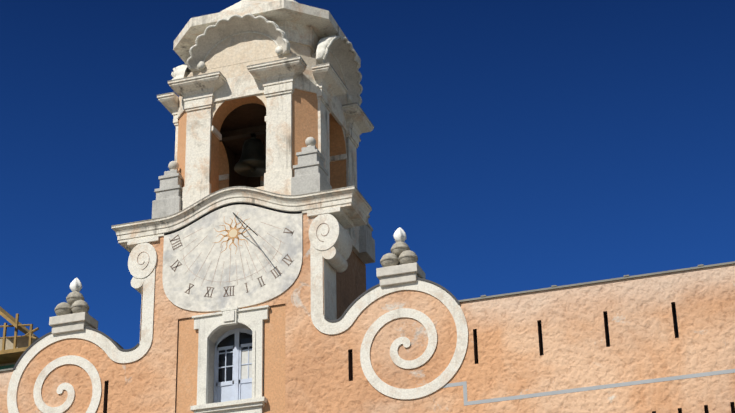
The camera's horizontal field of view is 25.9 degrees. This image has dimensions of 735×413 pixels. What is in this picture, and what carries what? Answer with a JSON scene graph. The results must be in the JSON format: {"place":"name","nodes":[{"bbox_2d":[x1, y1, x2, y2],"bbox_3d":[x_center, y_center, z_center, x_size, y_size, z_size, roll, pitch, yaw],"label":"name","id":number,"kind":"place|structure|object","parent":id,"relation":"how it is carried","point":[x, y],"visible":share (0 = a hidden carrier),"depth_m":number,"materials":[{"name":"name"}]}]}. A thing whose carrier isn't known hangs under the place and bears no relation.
{"place":"outdoors","nodes":[
{"label":"outdoors","id":0,"kind":"place"},
{"bbox_2d":[0,364,14,369],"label":"neighbour panel","id":1,"kind":"object","parent":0,"point":[7,366],"depth_m":47.53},
{"bbox_2d":[0,306,38,363],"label":"scaffolding","id":2,"kind":"object","parent":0,"point":[15,353],"visible":0.88,"depth_m":47.12,"materials":[{"name":"brown wood"}]},
{"bbox_2d":[0,334,38,365],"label":"neighbour wall","id":3,"kind":"structure","parent":0,"point":[22,342],"depth_m":47.81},
{"bbox_2d":[0,0,734,348],"label":"sky","id":4,"kind":"structure","parent":0,"point":[513,145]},
{"bbox_3d":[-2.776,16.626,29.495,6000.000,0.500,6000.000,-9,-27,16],"label":"ground","id":5,"kind":"structure","parent":0,"visible":0},
{"bbox_2d":[213,250,365,395],"bbox_3d":[-2.234,9.164,35.488,4.496,18.096,3.940,-9,-27,16],"label":"tower shaft","id":6,"kind":"object","parent":5,"relation":"on","point":[350,283],"visible":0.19,"depth_m":39.09,"materials":[{"name":"paint"}]},
{"bbox_2d":[152,145,374,263],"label":"corner pedestals","id":7,"kind":"object","parent":6,"relation":"on","point":[311,173],"visible":0.42,"depth_m":38.05,"materials":[{"name":"stone"}]},
{"bbox_2d":[168,137,315,169],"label":"corner balls","id":8,"kind":"object","parent":7,"relation":"on","point":[309,141],"visible":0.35,"depth_m":37.94,"materials":[{"name":"stone"}]},
{"bbox_2d":[157,56,373,253],"bbox_3d":[-2.514,-0.762,40.013,4.590,3.722,4.590,-9,-27,16],"label":"belfry","id":9,"kind":"object","parent":6,"relation":"on","point":[276,83],"depth_m":38.95,"materials":[{"name":"white stone"}]},
{"bbox_2d":[220,125,265,141],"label":"bell beam","id":10,"kind":"structure","parent":9,"relation":"in","point":[241,133],"depth_m":40.40,"materials":[{"name":"brown wood"}]},
{"bbox_2d":[234,133,265,176],"bbox_3d":[-2.871,-1.358,40.130,0.960,1.090,0.960,-9,-27,16],"label":"bell","id":11,"kind":"object","parent":9,"relation":"hanging from","point":[251,162],"visible":0.9,"depth_m":39.88,"materials":[{"name":"brown metal"}]},
{"bbox_2d":[187,53,347,104],"bbox_3d":[-2.557,-2.614,40.893,3.620,0.480,3.620,-9,-27,16],"label":"blocking course","id":12,"kind":"object","parent":9,"relation":"on","point":[235,70],"visible":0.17,"depth_m":39.35,"materials":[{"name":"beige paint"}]},
{"bbox_2d":[171,13,362,105],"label":"shell hoods","id":13,"kind":"object","parent":12,"relation":"on","point":[339,47],"visible":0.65,"depth_m":39.77,"materials":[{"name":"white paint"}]},
{"bbox_2d":[173,0,360,67],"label":"tower roof","id":14,"kind":"structure","parent":12,"relation":"on","point":[302,24],"depth_m":39.89,"materials":[{"name":"white stone"}]},
{"bbox_2d":[203,33,346,101],"bbox_3d":[-2.570,-3.208,41.175,3.630,0.875,3.630,-9,-27,16],"label":"shell back","id":15,"kind":"object","parent":12,"relation":"on","point":[241,48],"visible":0.1,"depth_m":39.63,"materials":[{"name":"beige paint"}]},
{"bbox_2d":[290,42,313,56],"bbox_3d":[-2.570,-3.224,41.182,3.100,0.930,3.100,-9,-27,16],"label":"attic","id":16,"kind":"object","parent":12,"relation":"on","point":[301,49],"visible":0.03,"depth_m":39.74,"materials":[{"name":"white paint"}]},
{"bbox_2d":[0,213,734,412],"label":"facade wall","id":17,"kind":"structure","parent":5,"relation":"on","point":[324,373],"depth_m":33.83,"materials":[{"name":"orange paint"}]},
{"bbox_2d":[7,236,158,412],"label":"scroll ornament","id":18,"kind":"object","parent":17,"relation":"attached to","point":[143,280],"visible":0.88,"depth_m":37.09,"materials":[{"name":"paint"}]},
{"bbox_2d":[13,326,138,369],"bbox_3d":[-6.722,3.273,37.376,3.258,0.898,0.450,-9,-27,16],"label":"cap","id":19,"kind":"object","parent":18,"relation":"on","point":[118,346],"visible":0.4,"depth_m":37.18,"materials":[{"name":"stone"}]},
{"bbox_2d":[49,312,97,334],"bbox_3d":[-6.939,2.851,37.653,0.940,0.410,0.680,-9,-27,16],"label":"finial pedestal","id":20,"kind":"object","parent":19,"relation":"on","point":[67,323],"depth_m":37.40,"materials":[{"name":"white stone"}]},
{"bbox_2d":[54,291,88,315],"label":"stone balls","id":21,"kind":"object","parent":20,"relation":"on","point":[76,303],"visible":0.75,"depth_m":37.62},
{"bbox_2d":[70,278,81,291],"bbox_3d":[-6.952,1.877,38.112,0.293,0.380,0.297,-9,-27,16],"label":"finial tip","id":22,"kind":"object","parent":21,"relation":"on","point":[75,284],"visible":0.81,"depth_m":38.02,"materials":[{"name":"white stone"}]},
{"bbox_2d":[137,251,148,269],"bbox_3d":[-5.277,1.273,37.510,0.322,0.476,0.018,-9,-27,16],"label":"spiral groove","id":23,"kind":"object","parent":18,"relation":"attached to","point":[144,261],"visible":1,"depth_m":37.51},
{"bbox_2d":[190,305,269,412],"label":"window surround","id":24,"kind":"object","parent":17,"relation":"attached to","point":[207,326],"visible":0.98,"depth_m":35.77,"materials":[{"name":"white paint"}]},
{"bbox_2d":[213,328,251,402],"bbox_3d":[-2.951,3.642,36.071,1.100,1.920,0.080,-9,-27,16],"label":"window frame","id":25,"kind":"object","parent":24,"relation":"in","point":[237,387],"depth_m":36.01,"materials":[{"name":"white wood"}]},
{"bbox_2d":[217,333,251,381],"bbox_3d":[-2.952,3.370,36.220,1.080,1.260,0.008,-9,-27,16],"label":"window","id":26,"kind":"structure","parent":25,"relation":"in","point":[245,338],"depth_m":36.28,"materials":[{"name":"black glass"}]},
{"bbox_2d":[241,350,251,378],"bbox_3d":[-2.688,3.573,36.019,0.350,0.670,0.007,-9,-27,16],"label":"curtain window","id":27,"kind":"structure","parent":25,"relation":"in","point":[244,368],"depth_m":36.03,"materials":[{"name":"white fabric"}]},
{"bbox_2d":[176,304,284,412],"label":"recess panel","id":28,"kind":"object","parent":17,"relation":"attached to","point":[274,364],"visible":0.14,"depth_m":35.76,"materials":[{"name":"orange paint"}]},
{"bbox_2d":[162,203,302,311],"bbox_3d":[-3.131,1.128,36.842,3.480,2.670,0.034,-9,-27,16],"label":"sundial face","id":29,"kind":"object","parent":17,"relation":"attached to","point":[177,282],"visible":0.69,"depth_m":36.77,"materials":[{"name":"paint"}]},
{"bbox_2d":[180,222,282,285],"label":"sundial hour lines","id":30,"kind":"object","parent":29,"relation":"attached to","point":[229,281],"visible":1,"depth_m":36.74,"materials":[{"name":"white paint"}]},
{"bbox_2d":[213,213,249,253],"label":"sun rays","id":31,"kind":"object","parent":29,"relation":"attached to","point":[228,231],"visible":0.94,"depth_m":37.05,"materials":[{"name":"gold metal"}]},
{"bbox_2d":[229,229,236,236],"bbox_3d":[-3.120,0.623,37.050,0.210,0.210,0.008,-9,-27,16],"label":"sun face","id":32,"kind":"object","parent":31,"relation":"attached to","point":[232,232],"visible":1,"depth_m":37.05},
{"bbox_2d":[169,228,294,297],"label":"roman numerals","id":33,"kind":"object","parent":29,"relation":"attached to","point":[290,260],"visible":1,"depth_m":36.56,"materials":[{"name":"beige paint"}]},
{"bbox_2d":[233,213,257,235],"bbox_3d":[-2.763,0.409,36.675,0.158,1.068,1.204,15,-30,-30],"label":"sundial gnomon","id":34,"kind":"object","parent":29,"relation":"attached to","point":[245,224],"visible":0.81,"depth_m":36.66,"materials":[{"name":"grey metal"}]},
{"bbox_2d":[111,186,371,252],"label":"cornice","id":35,"kind":"structure","parent":17,"relation":"attached to","point":[353,203],"depth_m":37.30,"materials":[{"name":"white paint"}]},
{"bbox_2d":[0,261,734,371],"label":"parapet cap","id":36,"kind":"object","parent":17,"relation":"on","point":[701,266],"visible":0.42,"depth_m":33.72,"materials":[{"name":"stone"}]},
{"bbox_2d":[307,207,467,399],"bbox_3d":[0.541,2.189,35.509,3.642,4.800,0.960,-9,-27,16],"label":"scroll ornament","id":37,"kind":"object","parent":17,"relation":"attached to","point":[334,249],"visible":0.98,"depth_m":35.16,"materials":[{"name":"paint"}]},
{"bbox_2d":[316,223,328,241],"bbox_3d":[-1.020,0.589,36.275,0.322,0.476,0.018,-9,-27,16],"label":"spiral groove","id":38,"kind":"object","parent":37,"relation":"attached to","point":[321,233],"visible":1,"depth_m":36.27},
{"bbox_2d":[324,278,459,321],"bbox_3d":[0.582,2.070,35.271,3.122,0.830,0.450,-9,-27,16],"label":"cap","id":39,"kind":"object","parent":37,"relation":"attached to","point":[377,285],"visible":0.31,"depth_m":35.26,"materials":[{"name":"stone"}]},
{"bbox_2d":[376,262,425,286],"bbox_3d":[0.749,1.617,35.422,0.940,0.410,0.680,-9,-27,16],"label":"finial pedestal","id":40,"kind":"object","parent":39,"relation":"on","point":[400,274],"depth_m":35.16,"materials":[{"name":"white stone"}]},
{"bbox_2d":[380,242,417,266],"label":"stone balls","id":41,"kind":"object","parent":40,"relation":"on","point":[403,252],"visible":0.69,"depth_m":35.39},
{"bbox_2d":[393,227,405,241],"bbox_3d":[0.736,0.643,35.881,0.293,0.380,0.297,-9,-27,16],"label":"finial tip","id":42,"kind":"object","parent":41,"relation":"on","point":[399,235],"visible":0.92,"depth_m":35.78,"materials":[{"name":"white stone"}]},
{"bbox_2d":[477,308,678,363],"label":"wall slits","id":43,"kind":"object","parent":17,"relation":"attached to","point":[676,324],"visible":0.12,"depth_m":33.42,"materials":[{"name":"grey"}]},
{"bbox_2d":[442,369,734,405],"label":"grey stripe","id":44,"kind":"object","parent":17,"relation":"attached to","point":[464,384],"visible":0.91,"depth_m":32.86,"materials":[{"name":"paint"}]}
]}

